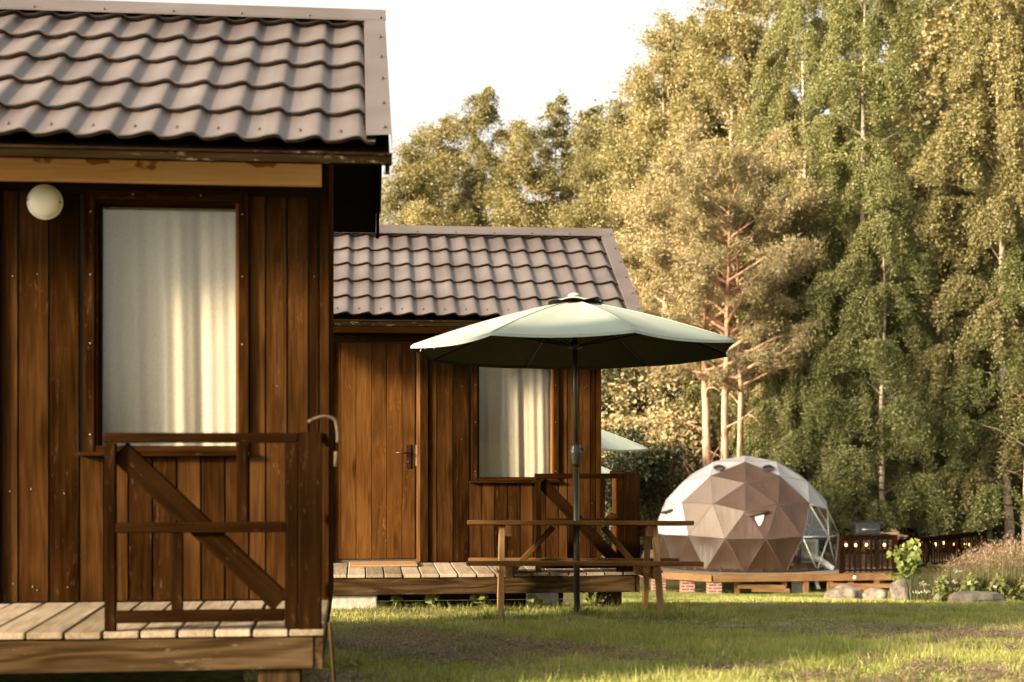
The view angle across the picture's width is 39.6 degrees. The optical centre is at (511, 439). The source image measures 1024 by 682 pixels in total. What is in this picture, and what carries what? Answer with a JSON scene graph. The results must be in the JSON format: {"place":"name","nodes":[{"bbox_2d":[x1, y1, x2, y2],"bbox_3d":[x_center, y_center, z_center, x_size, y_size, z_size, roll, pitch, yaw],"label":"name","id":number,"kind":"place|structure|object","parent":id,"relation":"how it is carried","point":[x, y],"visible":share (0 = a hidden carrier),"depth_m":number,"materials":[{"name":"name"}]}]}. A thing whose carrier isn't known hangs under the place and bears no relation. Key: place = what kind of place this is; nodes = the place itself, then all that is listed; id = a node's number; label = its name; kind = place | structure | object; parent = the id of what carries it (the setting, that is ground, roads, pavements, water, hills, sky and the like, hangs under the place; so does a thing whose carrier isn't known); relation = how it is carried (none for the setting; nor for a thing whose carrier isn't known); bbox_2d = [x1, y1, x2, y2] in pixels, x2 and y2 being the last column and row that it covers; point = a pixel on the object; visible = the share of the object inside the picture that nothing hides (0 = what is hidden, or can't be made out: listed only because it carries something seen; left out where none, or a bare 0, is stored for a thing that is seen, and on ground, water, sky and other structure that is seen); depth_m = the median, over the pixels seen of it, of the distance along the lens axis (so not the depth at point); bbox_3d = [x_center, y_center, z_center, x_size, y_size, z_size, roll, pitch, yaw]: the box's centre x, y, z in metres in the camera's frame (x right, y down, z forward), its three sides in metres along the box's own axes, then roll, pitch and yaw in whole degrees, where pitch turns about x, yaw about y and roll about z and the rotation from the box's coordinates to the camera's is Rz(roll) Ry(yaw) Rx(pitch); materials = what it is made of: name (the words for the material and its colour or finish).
{"place":"outdoors","nodes":[
{"label":"outdoors","id":0,"kind":"place"},
{"bbox_2d":[0,555,1023,681],"bbox_3d":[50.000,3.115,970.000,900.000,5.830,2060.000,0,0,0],"label":"ground","id":1,"kind":"structure","parent":0,"point":[216,675],"depth_m":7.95,"materials":[{"name":"plant"}]},
{"bbox_2d":[0,0,391,681],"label":"wooden cabin","id":2,"kind":"object","parent":1,"relation":"on","point":[270,126],"visible":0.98,"depth_m":7.03,"materials":[{"name":"brown wood"}]},
{"bbox_2d":[27,184,62,219],"bbox_3d":[-2.299,-1.169,6.990,0.172,0.172,0.084,0,0,-6],"label":"wall lamp","id":3,"kind":"object","parent":2,"relation":"attached to","point":[44,201],"visible":1,"depth_m":6.96,"materials":[{"name":"glass"}]},
{"bbox_2d":[78,189,250,455],"bbox_3d":[-1.727,-0.576,7.114,0.835,1.317,0.152,0,0,-6],"label":"window","id":4,"kind":"structure","parent":2,"relation":"in","point":[93,200],"depth_m":7.06,"materials":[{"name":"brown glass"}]},
{"bbox_2d":[102,203,238,445],"bbox_3d":[-1.732,-0.499,7.236,0.810,1.560,0.037,0,0,-6],"label":"curtain","id":5,"kind":"object","parent":2,"relation":"hanging from","point":[168,320],"visible":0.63,"depth_m":7.23,"materials":[{"name":"fabric"}]},
{"bbox_2d":[307,415,339,466],"bbox_3d":[-0.803,0.006,6.063,0.137,0.221,0.020,0,0,-16],"label":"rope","id":6,"kind":"object","parent":2,"relation":"hanging from","point":[336,455],"visible":1,"depth_m":6.07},
{"bbox_2d":[328,622,335,681],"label":"stick","id":7,"kind":"object","parent":2,"relation":"attached to","point":[331,652],"visible":1,"depth_m":6.03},
{"bbox_2d":[323,654,368,667],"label":"weed plant","id":8,"kind":"object","parent":1,"relation":"on","point":[356,661],"visible":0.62,"depth_m":7.29,"materials":[{"name":"green plant"}]},
{"bbox_2d":[390,595,403,608],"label":"weed plant","id":9,"kind":"object","parent":1,"relation":"on","point":[398,598],"visible":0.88,"depth_m":11.94,"materials":[{"name":"green plant"}]},
{"bbox_2d":[386,195,452,225],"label":"leafy tree","id":10,"kind":"object","parent":1,"relation":"on","point":[424,216],"visible":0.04,"depth_m":61.74,"materials":[{"name":"green plant"}]},
{"bbox_2d":[379,125,466,225],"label":"leafy tree","id":11,"kind":"object","parent":1,"relation":"on","point":[409,167],"visible":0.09,"depth_m":71.33,"materials":[{"name":"green plant"}]},
{"bbox_2d":[425,594,439,607],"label":"weed plant","id":12,"kind":"object","parent":1,"relation":"on","point":[429,599],"visible":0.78,"depth_m":11.96,"materials":[{"name":"green plant"}]},
{"bbox_2d":[389,108,489,225],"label":"leafy tree","id":13,"kind":"object","parent":1,"relation":"on","point":[453,158],"visible":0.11,"depth_m":79.74,"materials":[{"name":"green plant"}]},
{"bbox_2d":[470,594,496,607],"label":"weed plant","id":14,"kind":"object","parent":1,"relation":"on","point":[481,596],"visible":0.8,"depth_m":11.99,"materials":[{"name":"green plant"}]},
{"bbox_2d":[331,225,642,610],"bbox_3d":[-0.803,0.185,13.605,3.647,4.532,3.535,0,0,-6],"label":"wooden cabin","id":15,"kind":"object","parent":1,"relation":"on","point":[410,484],"visible":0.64,"depth_m":12.96,"materials":[{"name":"brown wood"}]},
{"bbox_2d":[334,343,416,558],"bbox_3d":[-1.247,0.104,12.915,0.763,1.965,0.084,0,0,-6],"label":"door","id":16,"kind":"structure","parent":15,"relation":"in","point":[374,383],"depth_m":12.94,"materials":[{"name":"wood"}]},
{"bbox_2d":[349,561,417,566],"bbox_3d":[-1.150,1.111,12.682,0.600,0.018,0.380,0,0,-7],"label":"wooden doorstep","id":17,"kind":"object","parent":15,"relation":"on","point":[383,564],"visible":1,"depth_m":12.53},
{"bbox_2d":[479,367,549,476],"bbox_3d":[0.016,-0.183,13.215,0.810,1.560,0.041,0,0,-6],"label":"curtain","id":18,"kind":"object","parent":15,"relation":"hanging from","point":[514,422],"visible":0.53,"depth_m":13.21,"materials":[{"name":"fabric"}]},
{"bbox_2d":[469,366,559,482],"bbox_3d":[0.023,-0.260,13.091,0.835,1.317,0.152,0,0,-6],"label":"window","id":19,"kind":"structure","parent":15,"relation":"in","point":[554,373],"depth_m":13.03,"materials":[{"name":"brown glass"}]},
{"bbox_2d":[431,84,542,226],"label":"birch tree","id":20,"kind":"object","parent":1,"relation":"on","point":[469,209],"visible":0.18,"depth_m":73.08,"materials":[{"name":"green plant"}]},
{"bbox_2d":[480,193,547,227],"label":"leafy tree","id":21,"kind":"object","parent":1,"relation":"on","point":[509,218],"visible":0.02,"depth_m":63.22,"materials":[{"name":"green plant"}]},
{"bbox_2d":[469,112,574,227],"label":"leafy tree","id":22,"kind":"object","parent":1,"relation":"on","point":[517,165],"visible":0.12,"depth_m":71.63,"materials":[{"name":"green plant"}]},
{"bbox_2d":[526,593,545,606],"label":"weed plant","id":23,"kind":"object","parent":1,"relation":"on","point":[531,598],"visible":0.78,"depth_m":12.07,"materials":[{"name":"green plant"}]},
{"bbox_2d":[331,599,743,621],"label":"uncut grass","id":24,"kind":"structure","parent":1,"relation":"on","point":[587,611],"depth_m":11.24,"materials":[{"name":"plant"}]},
{"bbox_2d":[524,88,582,227],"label":"leafy tree","id":25,"kind":"object","parent":1,"relation":"on","point":[557,132],"visible":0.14,"depth_m":75.70,"materials":[{"name":"green plant"}]},
{"bbox_2d":[410,292,733,614],"bbox_3d":[0.505,0.181,11.399,2.486,2.720,2.483,0,0,6],"label":"parasol","id":26,"kind":"object","parent":1,"relation":"on","point":[575,332],"visible":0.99,"depth_m":11.36,"materials":[{"name":"mint canvas"},{"name":"black metal"}]},
{"bbox_2d":[553,99,608,208],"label":"tree","id":27,"kind":"object","parent":1,"relation":"on","point":[591,112],"visible":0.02,"depth_m":79.81,"materials":[{"name":"green plant"}]},
{"bbox_2d":[466,520,703,619],"bbox_3d":[0.531,1.059,11.322,1.768,0.821,1.560,0,-4,-1],"label":"picnic table","id":28,"kind":"object","parent":1,"relation":"on","point":[646,567],"visible":0.94,"depth_m":11.02,"materials":[{"name":"brown wood"}]},
{"bbox_2d":[539,116,646,227],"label":"leafy tree","id":29,"kind":"object","parent":1,"relation":"on","point":[585,174],"visible":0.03,"depth_m":69.42,"materials":[{"name":"green plant"}]},
{"bbox_2d":[547,193,646,393],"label":"leafy tree","id":30,"kind":"object","parent":1,"relation":"on","point":[574,219],"visible":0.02,"depth_m":59.94,"materials":[{"name":"green plant"}]},
{"bbox_2d":[583,592,610,606],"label":"weed plant","id":31,"kind":"object","parent":1,"relation":"on","point":[597,599],"visible":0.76,"depth_m":12.10,"materials":[{"name":"green plant"}]},
{"bbox_2d":[601,466,611,472],"bbox_3d":[0.736,1.510,26.970,2.485,2.721,2.486,0,0,-2],"label":"parasol","id":32,"kind":"object","parent":1,"relation":"on","point":[604,470],"visible":0.02,"depth_m":26.50,"materials":[{"name":"white fabric"}]},
{"bbox_2d":[578,92,656,313],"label":"leafy tree","id":33,"kind":"object","parent":1,"relation":"on","point":[610,123],"visible":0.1,"depth_m":63.47,"materials":[{"name":"green plant"}]},
{"bbox_2d":[601,430,648,450],"bbox_3d":[0.617,0.983,19.973,2.485,2.721,2.486,0,0,-2],"label":"parasol","id":34,"kind":"object","parent":1,"relation":"on","point":[611,442],"visible":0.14,"depth_m":19.41,"materials":[{"name":"white fabric"}]},
{"bbox_2d":[572,54,697,364],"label":"leafy tree","id":35,"kind":"object","parent":1,"relation":"on","point":[624,89],"visible":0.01,"depth_m":71.21,"materials":[{"name":"green plant"}]},
{"bbox_2d":[601,450,687,551],"bbox_3d":[3.579,2.402,45.945,5.845,5.197,4.937,0,0,-28],"label":"bush","id":36,"kind":"object","parent":1,"relation":"on","point":[648,508],"visible":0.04,"depth_m":45.22,"materials":[{"name":"green plant"}]},
{"bbox_2d":[601,416,703,577],"bbox_3d":[3.310,2.083,43.434,6.624,5.890,5.595,0,0,40],"label":"bush","id":37,"kind":"object","parent":1,"relation":"on","point":[632,462],"visible":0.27,"depth_m":43.48,"materials":[{"name":"green plant"}]},
{"bbox_2d":[586,0,728,420],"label":"leafy tree","id":38,"kind":"object","parent":1,"relation":"on","point":[662,63],"visible":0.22,"depth_m":61.24,"materials":[{"name":"green plant"}]},
{"bbox_2d":[601,428,713,514],"bbox_3d":[5.135,2.226,48.094,5.588,5.882,6.615,0,0,-43],"label":"bush","id":39,"kind":"object","parent":1,"relation":"on","point":[688,474],"visible":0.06,"depth_m":46.38,"materials":[{"name":"green plant"}]},
{"bbox_2d":[601,366,720,519],"bbox_3d":[2.933,1.001,51.040,9.100,9.578,10.773,0,0,0],"label":"bush","id":40,"kind":"object","parent":1,"relation":"on","point":[606,380],"visible":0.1,"depth_m":49.91,"materials":[{"name":"green plant"}]},
{"bbox_2d":[302,602,1023,681],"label":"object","id":41,"kind":"object","parent":1,"relation":"on","point":[823,676],"visible":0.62,"depth_m":8.41,"materials":[{"name":"plant"}]},
{"bbox_2d":[601,368,737,520],"bbox_3d":[4.830,1.327,48.441,9.465,8.415,7.994,0,0,16],"label":"bush","id":42,"kind":"object","parent":1,"relation":"on","point":[657,418],"visible":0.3,"depth_m":47.69,"materials":[{"name":"dark leaf"},{"name":"dark bark"}]},
{"bbox_2d":[603,410,736,490],"bbox_3d":[5.901,1.826,50.474,6.958,7.324,8.238,0,0,31],"label":"bush","id":43,"kind":"object","parent":1,"relation":"on","point":[714,445],"visible":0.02,"depth_m":49.41,"materials":[{"name":"green plant"}]},
{"bbox_2d":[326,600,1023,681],"bbox_3d":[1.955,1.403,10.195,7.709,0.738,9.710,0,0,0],"label":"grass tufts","id":44,"kind":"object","parent":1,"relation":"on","point":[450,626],"visible":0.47,"depth_m":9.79,"materials":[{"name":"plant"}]},
{"bbox_2d":[646,15,714,378],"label":"birch tree","id":45,"kind":"object","parent":1,"relation":"on","point":[689,22],"visible":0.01,"depth_m":75.34,"materials":[{"name":"green plant"}]},
{"bbox_2d":[601,208,766,402],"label":"pine tree","id":46,"kind":"object","parent":1,"relation":"on","point":[637,277],"visible":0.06,"depth_m":53.46,"materials":[{"name":"green plant"}]},
{"bbox_2d":[635,10,759,409],"bbox_3d":[8.283,-6.496,60.369,7.872,23.647,8.626,0,0,-25],"label":"birch tree","id":47,"kind":"object","parent":1,"relation":"on","point":[701,105],"visible":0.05,"depth_m":59.80,"materials":[{"name":"green plant"}]},
{"bbox_2d":[697,419,736,447],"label":"bush","id":48,"kind":"object","parent":1,"relation":"on","point":[713,428],"depth_m":54.13,"materials":[{"name":"green plant"}]},
{"bbox_2d":[603,124,837,474],"bbox_3d":[6.303,-2.586,43.659,7.221,14.366,7.176,0,0,25],"label":"pine tree","id":49,"kind":"object","parent":1,"relation":"on","point":[748,172],"visible":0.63,"depth_m":42.72,"materials":[{"name":"green plant"}]},
{"bbox_2d":[612,112,837,471],"bbox_3d":[6.372,-2.520,44.600,8.284,14.333,8.232,0,0,-35],"label":"pine tree","id":50,"kind":"object","parent":1,"relation":"on","point":[699,287],"visible":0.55,"depth_m":42.74,"materials":[{"name":"green plant"}]},
{"bbox_2d":[631,0,820,419],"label":"leafy tree","id":51,"kind":"object","parent":1,"relation":"on","point":[720,82],"visible":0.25,"depth_m":57.45,"materials":[{"name":"green plant"}]},
{"bbox_2d":[697,373,774,442],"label":"bush","id":52,"kind":"object","parent":1,"relation":"on","point":[731,419],"visible":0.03,"depth_m":55.88,"materials":[{"name":"green plant"}]},
{"bbox_2d":[641,158,840,456],"bbox_3d":[7.023,-2.255,43.786,6.184,13.758,6.223,0,0,-6],"label":"pine tree","id":53,"kind":"object","parent":1,"relation":"on","point":[797,336],"visible":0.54,"depth_m":43.05,"materials":[{"name":"green plant"}]},
{"bbox_2d":[711,426,779,460],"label":"bush","id":54,"kind":"object","parent":1,"relation":"on","point":[729,455],"depth_m":46.85,"materials":[{"name":"green plant"}]},
{"bbox_2d":[720,274,835,526],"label":"birch tree","id":55,"kind":"object","parent":1,"relation":"on","point":[753,406],"visible":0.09,"depth_m":45.77,"materials":[{"name":"green plant"}]},
{"bbox_2d":[716,0,846,380],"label":"birch tree","id":56,"kind":"object","parent":1,"relation":"on","point":[765,15],"visible":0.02,"depth_m":61.46,"materials":[{"name":"green plant"}]},
{"bbox_2d":[671,0,918,452],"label":"birch tree","id":57,"kind":"object","parent":1,"relation":"on","point":[778,111],"visible":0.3,"depth_m":47.86,"materials":[{"name":"green plant"}]},
{"bbox_2d":[791,581,802,592],"bbox_3d":[7.148,3.680,35.600,0.300,0.400,0.040,0,0,0],"label":"board","id":58,"kind":"object","parent":1,"relation":"on","point":[796,586],"visible":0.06,"depth_m":35.58,"materials":[{"name":"concrete"}]},
{"bbox_2d":[639,550,978,593],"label":"wooden terrace","id":59,"kind":"structure","parent":1,"relation":"on","point":[713,580],"depth_m":34.95,"materials":[{"name":"brown wood"}]},
{"bbox_2d":[658,455,838,572],"bbox_3d":[6.125,1.861,37.564,4.928,2.873,4.921,0,0,0],"label":"dome tent","id":60,"kind":"object","parent":59,"relation":"on","point":[745,513],"visible":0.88,"depth_m":35.80,"materials":[{"name":"brown fabric"}]},
{"bbox_2d":[661,509,672,519],"bbox_3d":[3.986,1.946,37.152,0.175,0.313,0.805,0,0,-15],"label":"window","id":61,"kind":"structure","parent":60,"relation":"in","point":[667,512],"depth_m":36.95,"materials":[{"name":"white fabric"}]},
{"bbox_2d":[745,510,768,525],"bbox_3d":[6.098,1.964,35.388,0.603,0.391,0.162,0,0,0],"label":"window","id":62,"kind":"structure","parent":60,"relation":"in","point":[758,515],"depth_m":35.37,"materials":[{"name":"white fabric"}]},
{"bbox_2d":[801,539,834,569],"bbox_3d":[7.813,2.956,36.309,0.860,0.792,0.623,0,0,17],"label":"air conditioner","id":63,"kind":"object","parent":59,"relation":"on","point":[813,545],"visible":0.88,"depth_m":36.29,"materials":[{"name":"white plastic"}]},
{"bbox_2d":[813,530,834,563],"bbox_3d":[8.201,2.854,37.408,0.574,0.900,0.586,0,0,18],"label":"shell chair","id":64,"kind":"object","parent":59,"relation":"on","point":[822,542],"visible":0.52,"depth_m":37.55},
{"bbox_2d":[839,535,897,573],"bbox_3d":[8.790,2.830,35.100,1.487,0.940,0.100,0,0,-8],"label":"terrace railing","id":65,"kind":"object","parent":59,"relation":"on","point":[843,553],"visible":0.95,"depth_m":35.05,"materials":[{"name":"wood"}]},
{"bbox_2d":[852,522,890,567],"bbox_3d":[9.274,2.710,36.575,0.930,1.180,0.551,0,0,0],"label":"barbecue grill","id":66,"kind":"object","parent":59,"relation":"on","point":[866,528],"visible":0.77,"depth_m":36.39,"materials":[{"name":"metal"}]},
{"bbox_2d":[862,531,882,564],"bbox_3d":[9.495,2.860,37.575,0.500,0.880,0.450,0,0,0],"label":"terrace chair","id":67,"kind":"object","parent":59,"relation":"on","point":[867,548],"visible":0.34,"depth_m":37.39,"materials":[{"name":"brown wood"}]},
{"bbox_2d":[856,534,907,562],"bbox_3d":[9.918,2.933,38.295,1.240,0.735,0.770,0,0,-6],"label":"terrace table","id":68,"kind":"object","parent":59,"relation":"on","point":[903,536],"visible":0.22,"depth_m":37.97,"materials":[{"name":"brown wood"}]},
{"bbox_2d":[804,528,973,551],"bbox_3d":[10.927,2.930,41.200,4.945,0.740,0.100,0,0,0],"label":"terrace railing","id":69,"kind":"object","parent":59,"relation":"on","point":[910,530],"visible":0.14,"depth_m":41.16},
{"bbox_2d":[880,531,898,563],"bbox_3d":[9.891,2.860,37.575,0.500,0.880,0.450,0,0,-11],"label":"terrace chair","id":70,"kind":"object","parent":59,"relation":"on","point":[894,533],"visible":0.32,"depth_m":37.41,"materials":[{"name":"brown wood"}]},
{"bbox_2d":[890,528,899,560],"bbox_3d":[10.534,2.860,38.500,0.450,0.880,0.500,0,0,0],"label":"terrace chair","id":71,"kind":"object","parent":59,"relation":"on","point":[892,530],"visible":0.14,"depth_m":38.71,"materials":[{"name":"brown wood"}]},
{"bbox_2d":[898,530,986,571],"bbox_3d":[11.254,2.900,37.175,0.100,0.800,5.092,0,0,43],"label":"terrace railing","id":72,"kind":"object","parent":59,"relation":"on","point":[956,537],"visible":0.66,"depth_m":37.21,"materials":[{"name":"wood"}]},
{"bbox_2d":[813,537,953,578],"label":"string lights","id":73,"kind":"object","parent":72,"relation":"hanging from","point":[866,544],"visible":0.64,"depth_m":35.01,"materials":[{"name":"glowing bulb glass"},{"name":"black rubber cable"}]},
{"bbox_2d":[769,436,858,499],"bbox_3d":[9.190,2.084,46.708,7.082,6.296,5.982,0,0,3],"label":"bush","id":74,"kind":"object","parent":1,"relation":"on","point":[808,468],"visible":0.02,"depth_m":44.71,"materials":[{"name":"green plant"}]},
{"bbox_2d":[730,202,913,582],"bbox_3d":[9.824,-1.357,44.288,6.117,12.261,5.166,0,0,2],"label":"birch tree","id":75,"kind":"object","parent":1,"relation":"on","point":[784,406],"visible":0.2,"depth_m":43.79,"materials":[{"name":"green plant"}]},
{"bbox_2d":[742,0,901,387],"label":"birch tree","id":76,"kind":"object","parent":1,"relation":"on","point":[853,99],"visible":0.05,"depth_m":58.14,"materials":[{"name":"green plant"}]},
{"bbox_2d":[799,454,868,532],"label":"bush","id":77,"kind":"object","parent":1,"relation":"on","point":[811,476],"visible":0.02,"depth_m":44.01,"materials":[{"name":"green plant"}]},
{"bbox_2d":[823,584,862,599],"bbox_3d":[6.784,3.178,29.027,0.826,0.444,0.673,0,0,0],"label":"rock","id":78,"kind":"object","parent":1,"relation":"on","point":[844,591],"visible":0.6,"depth_m":28.81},
{"bbox_2d":[807,1,885,161],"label":"tree","id":79,"kind":"object","parent":1,"relation":"on","point":[823,109],"visible":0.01,"depth_m":63.89,"materials":[{"name":"green plant"}]},
{"bbox_2d":[764,283,938,582],"bbox_3d":[10.240,-0.197,43.602,5.430,9.666,6.430,0,0,-17],"label":"birch tree","id":80,"kind":"object","parent":1,"relation":"on","point":[832,405],"visible":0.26,"depth_m":41.84,"materials":[{"name":"green plant"}]},
{"bbox_2d":[719,0,997,556],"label":"birch tree","id":81,"kind":"object","parent":1,"relation":"on","point":[884,173],"visible":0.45,"depth_m":43.53,"materials":[{"name":"green plant"}]},
{"bbox_2d":[862,587,887,599],"bbox_3d":[7.147,3.085,28.002,0.486,0.339,0.466,0,0,20],"label":"rock","id":82,"kind":"object","parent":1,"relation":"on","point":[875,592],"visible":0.61,"depth_m":27.86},
{"bbox_2d":[769,187,987,582],"bbox_3d":[10.603,-1.377,41.572,6.172,11.986,7.308,0,0,27],"label":"birch tree","id":83,"kind":"object","parent":1,"relation":"on","point":[863,305],"visible":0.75,"depth_m":40.74,"materials":[{"name":"green plant"}]},
{"bbox_2d":[822,0,950,299],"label":"birch tree","id":84,"kind":"object","parent":1,"relation":"on","point":[880,15],"depth_m":59.33,"materials":[{"name":"green plant"}]},
{"bbox_2d":[874,50,915,302],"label":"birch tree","id":85,"kind":"object","parent":1,"relation":"on","point":[879,68],"depth_m":68.03,"materials":[{"name":"green plant"}]},
{"bbox_2d":[889,578,918,599],"bbox_3d":[6.965,2.710,25.002,0.606,0.542,0.495,0,0,0],"label":"rock","id":86,"kind":"object","parent":1,"relation":"on","point":[897,590],"visible":0.3,"depth_m":24.89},
{"bbox_2d":[885,538,943,581],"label":"sapling","id":87,"kind":"object","parent":1,"relation":"on","point":[909,559],"visible":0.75,"depth_m":25.54,"materials":[{"name":"green plant"}]},
{"bbox_2d":[833,0,1013,374],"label":"birch tree","id":88,"kind":"object","parent":1,"relation":"on","point":[927,12],"visible":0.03,"depth_m":51.46,"materials":[{"name":"green plant"}]},
{"bbox_2d":[856,2,1014,452],"bbox_3d":[15.333,-5.165,50.810,10.258,20.338,8.369,0,0,-29],"label":"tree","id":89,"kind":"object","parent":1,"relation":"on","point":[933,51],"visible":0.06,"depth_m":49.57,"materials":[{"name":"green plant"}]},
{"bbox_2d":[858,240,1023,562],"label":"birch tree","id":90,"kind":"object","parent":1,"relation":"on","point":[985,274],"visible":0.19,"depth_m":42.08,"materials":[{"name":"green plant"}]},
{"bbox_2d":[878,0,1018,323],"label":"birch tree","id":91,"kind":"object","parent":1,"relation":"on","point":[938,9],"visible":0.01,"depth_m":59.39,"materials":[{"name":"green plant"}]},
{"bbox_2d":[885,0,1023,543],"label":"birch tree","id":92,"kind":"object","parent":1,"relation":"on","point":[941,263],"visible":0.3,"depth_m":41.70,"materials":[{"name":"green plant"}]},
{"bbox_2d":[908,516,1000,551],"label":"bush","id":93,"kind":"object","parent":1,"relation":"on","point":[976,536],"depth_m":43.14,"materials":[{"name":"green plant"}]},
{"bbox_2d":[895,0,1023,558],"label":"birch tree","id":94,"kind":"object","parent":1,"relation":"on","point":[1010,61],"visible":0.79,"depth_m":40.46,"materials":[{"name":"green plant"}]},
{"bbox_2d":[896,224,1023,551],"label":"birch tree","id":95,"kind":"object","parent":1,"relation":"on","point":[1013,263],"visible":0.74,"depth_m":39.62,"materials":[{"name":"green plant"}]},
{"bbox_2d":[902,541,1023,601],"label":"tall weeds","id":96,"kind":"object","parent":1,"relation":"on","point":[1011,578],"visible":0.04,"depth_m":22.40,"materials":[{"name":"plant"}]},
{"bbox_2d":[937,531,1023,574],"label":"seed heads","id":97,"kind":"object","parent":96,"relation":"on","point":[971,559],"visible":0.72,"depth_m":23.18,"materials":[{"name":"plant"}]},
{"bbox_2d":[909,4,1023,504],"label":"birch tree","id":98,"kind":"object","parent":1,"relation":"on","point":[973,189],"visible":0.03,"depth_m":45.32,"materials":[{"name":"green plant"}]},
{"bbox_2d":[948,591,1004,602],"bbox_3d":[6.588,2.278,20.199,0.818,0.235,0.494,0,0,0],"label":"rock","id":99,"kind":"object","parent":1,"relation":"on","point":[973,596],"visible":0.63,"depth_m":20.04,"materials":[{"name":"stone"}]},
{"bbox_2d":[933,572,1023,601],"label":"undergrowth","id":100,"kind":"object","parent":1,"relation":"on","point":[1001,583],"visible":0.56,"depth_m":21.29,"materials":[{"name":"green plant"}]},
{"bbox_2d":[953,465,1013,572],"bbox_3d":[14.296,2.500,45.721,4.822,5.076,5.708,0,0,37],"label":"bush","id":101,"kind":"object","parent":1,"relation":"on","point":[993,527],"depth_m":44.20,"materials":[{"name":"green plant"}]},
{"bbox_2d":[993,465,1021,541],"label":"bush","id":102,"kind":"object","parent":1,"relation":"on","point":[1013,510],"visible":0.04,"depth_m":43.59,"materials":[{"name":"green plant"}]},
{"bbox_2d":[993,452,1022,550],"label":"bush","id":103,"kind":"object","parent":1,"relation":"on","point":[998,542],"visible":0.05,"depth_m":43.66,"materials":[{"name":"green plant"}]},
{"bbox_2d":[102,0,1013,224],"label":"sky","id":104,"kind":"structure","parent":0,"point":[441,53],"materials":[{"name":"white"}]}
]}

